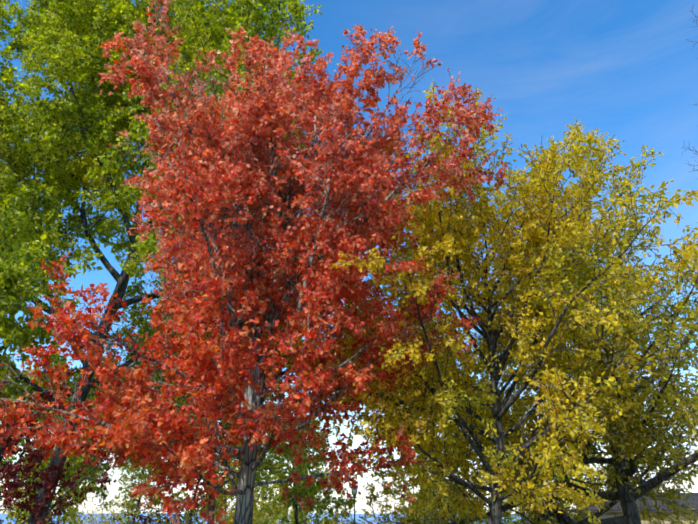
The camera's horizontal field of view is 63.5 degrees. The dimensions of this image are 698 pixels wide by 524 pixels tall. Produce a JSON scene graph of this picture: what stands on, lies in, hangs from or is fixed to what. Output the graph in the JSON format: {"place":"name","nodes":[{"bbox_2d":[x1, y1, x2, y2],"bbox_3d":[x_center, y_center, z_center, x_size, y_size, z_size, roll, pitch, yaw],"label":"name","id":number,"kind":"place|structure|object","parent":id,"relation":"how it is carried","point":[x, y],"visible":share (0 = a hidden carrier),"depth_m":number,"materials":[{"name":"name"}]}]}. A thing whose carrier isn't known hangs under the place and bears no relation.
{"place":"outdoors","nodes":[
{"label":"outdoors","id":0,"kind":"place"},
{"bbox_2d":[0,514,573,523],"bbox_3d":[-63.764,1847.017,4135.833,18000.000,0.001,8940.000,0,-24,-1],"label":"lake water","id":1,"kind":"structure","parent":0,"point":[3,517],"depth_m":599.77,"materials":[{"name":"blue liquid"}]},
{"bbox_2d":[0,0,697,513],"label":"sky","id":2,"kind":"structure","parent":0,"point":[626,69],"materials":[{"name":"blue"}]},
{"bbox_3d":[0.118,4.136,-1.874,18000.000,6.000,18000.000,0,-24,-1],"label":"ground","id":3,"kind":"structure","parent":0,"visible":0},
{"bbox_2d":[0,511,49,523],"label":"shrub","id":4,"kind":"object","parent":3,"relation":"on","point":[13,520],"visible":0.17,"depth_m":26.52,"materials":[{"name":"green plant"}]},
{"bbox_2d":[0,362,78,523],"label":"tree","id":5,"kind":"object","parent":3,"relation":"on","point":[12,457],"depth_m":25.34,"materials":[{"name":"green plant"}]},
{"bbox_2d":[0,413,111,523],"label":"tree","id":6,"kind":"object","parent":3,"relation":"on","point":[11,514],"visible":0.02,"depth_m":36.02,"materials":[{"name":"green plant"}]},
{"bbox_2d":[0,364,124,523],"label":"japanese maple","id":7,"kind":"object","parent":3,"relation":"on","point":[14,469],"visible":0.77,"depth_m":11.10,"materials":[{"name":"red plant"}]},
{"bbox_2d":[60,496,136,523],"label":"shrub","id":8,"kind":"object","parent":3,"relation":"on","point":[89,521],"visible":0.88,"depth_m":32.50,"materials":[{"name":"green plant"}]},
{"bbox_2d":[105,461,179,523],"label":"tree","id":9,"kind":"object","parent":3,"relation":"on","point":[135,475],"visible":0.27,"depth_m":51.35,"materials":[{"name":"green plant"}]},
{"bbox_2d":[0,0,322,523],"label":"green tree","id":10,"kind":"object","parent":3,"relation":"on","point":[59,138],"visible":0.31,"depth_m":18.04,"materials":[{"name":"green plant"}]},
{"bbox_2d":[109,482,230,523],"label":"shrub","id":11,"kind":"object","parent":3,"relation":"on","point":[146,521],"visible":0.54,"depth_m":24.05,"materials":[{"name":"green plant"}]},
{"bbox_2d":[59,268,322,523],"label":"tree","id":12,"kind":"object","parent":3,"relation":"on","point":[263,465],"visible":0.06,"depth_m":19.06,"materials":[{"name":"green plant"}]},
{"bbox_2d":[137,405,258,523],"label":"tree","id":13,"kind":"object","parent":3,"relation":"on","point":[186,515],"visible":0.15,"depth_m":27.84,"materials":[{"name":"green plant"}]},
{"bbox_2d":[201,458,269,523],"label":"tree","id":14,"kind":"object","parent":3,"relation":"on","point":[230,517],"visible":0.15,"depth_m":43.69,"materials":[{"name":"green plant"}]},
{"bbox_2d":[198,496,287,523],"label":"shrub","id":15,"kind":"object","parent":3,"relation":"on","point":[234,510],"visible":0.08,"depth_m":46.47,"materials":[{"name":"green plant"}]},
{"bbox_2d":[0,0,507,523],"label":"red maple","id":16,"kind":"object","parent":3,"relation":"on","point":[330,178],"visible":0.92,"depth_m":8.31,"materials":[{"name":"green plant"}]},
{"bbox_2d":[227,447,291,523],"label":"tree","id":17,"kind":"object","parent":3,"relation":"on","point":[273,486],"visible":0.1,"depth_m":58.63,"materials":[{"name":"green plant"}]},
{"bbox_2d":[259,454,314,523],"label":"tree","id":18,"kind":"object","parent":3,"relation":"on","point":[278,488],"visible":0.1,"depth_m":67.92,"materials":[{"name":"green plant"}]},
{"bbox_2d":[239,418,357,523],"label":"tree","id":19,"kind":"object","parent":3,"relation":"on","point":[311,491],"visible":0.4,"depth_m":33.08,"materials":[{"name":"green plant"}]},
{"bbox_2d":[254,416,343,523],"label":"tree","id":20,"kind":"object","parent":3,"relation":"on","point":[261,494],"visible":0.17,"depth_m":39.33,"materials":[{"name":"green plant"}]},
{"bbox_2d":[258,491,374,523],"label":"shrub","id":21,"kind":"object","parent":3,"relation":"on","point":[327,516],"visible":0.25,"depth_m":43.88,"materials":[{"name":"green plant"}]},
{"bbox_2d":[351,486,358,520],"bbox_3d":[0.333,15.507,33.573,0.500,4.460,0.500,0,-24,-1],"label":"lamp post","id":22,"kind":"object","parent":3,"relation":"on","point":[355,491],"visible":0.35,"depth_m":34.11,"materials":[{"name":"grey metal"}]},
{"bbox_2d":[381,433,473,523],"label":"tree","id":23,"kind":"object","parent":3,"relation":"on","point":[407,499],"visible":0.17,"depth_m":43.45,"materials":[{"name":"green plant"}]},
{"bbox_2d":[393,454,477,523],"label":"tree","id":24,"kind":"object","parent":3,"relation":"on","point":[401,509],"visible":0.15,"depth_m":44.72,"materials":[{"name":"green plant"}]},
{"bbox_2d":[395,495,476,523],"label":"shrub","id":25,"kind":"object","parent":3,"relation":"on","point":[431,512],"visible":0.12,"depth_m":26.36,"materials":[{"name":"green plant"}]},
{"bbox_2d":[178,82,697,523],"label":"yellow tree","id":26,"kind":"object","parent":3,"relation":"on","point":[449,242],"visible":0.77,"depth_m":9.38,"materials":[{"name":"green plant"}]},
{"bbox_2d":[419,442,484,517],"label":"tree","id":27,"kind":"object","parent":3,"relation":"on","point":[455,484],"visible":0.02,"depth_m":58.58,"materials":[{"name":"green plant"}]},
{"bbox_2d":[475,507,528,523],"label":"shrub","id":28,"kind":"object","parent":3,"relation":"on","point":[510,518],"visible":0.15,"depth_m":32.60,"materials":[{"name":"green plant"}]},
{"bbox_2d":[321,260,697,523],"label":"tree","id":29,"kind":"object","parent":3,"relation":"on","point":[563,517],"visible":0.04,"depth_m":14.63,"materials":[{"name":"yellow plant"}]},
{"bbox_2d":[329,169,697,523],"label":"tree","id":30,"kind":"object","parent":3,"relation":"on","point":[616,434],"visible":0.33,"depth_m":11.56,"materials":[{"name":"yellow plant"}]},
{"bbox_2d":[484,429,555,523],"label":"tree","id":31,"kind":"object","parent":3,"relation":"on","point":[513,517],"depth_m":47.80,"materials":[{"name":"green plant"}]},
{"bbox_2d":[516,427,607,523],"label":"tree","id":32,"kind":"object","parent":3,"relation":"on","point":[580,484],"visible":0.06,"depth_m":36.88,"materials":[{"name":"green plant"}]},
{"bbox_2d":[554,432,615,521],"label":"tree","id":33,"kind":"object","parent":3,"relation":"on","point":[588,465],"visible":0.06,"depth_m":40.36,"materials":[{"name":"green plant"}]},
{"bbox_2d":[569,493,697,523],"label":"park building","id":34,"kind":"structure","parent":3,"relation":"on","point":[593,509],"depth_m":32.69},
{"bbox_2d":[640,496,697,523],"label":"shrub","id":35,"kind":"object","parent":3,"relation":"on","point":[673,517],"visible":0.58,"depth_m":30.90,"materials":[{"name":"green plant"}]},
{"bbox_2d":[682,5,697,290],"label":"bare tree","id":36,"kind":"object","parent":3,"relation":"on","point":[689,104],"visible":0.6,"depth_m":15.51,"materials":[{"name":"brown plant"}]}
]}

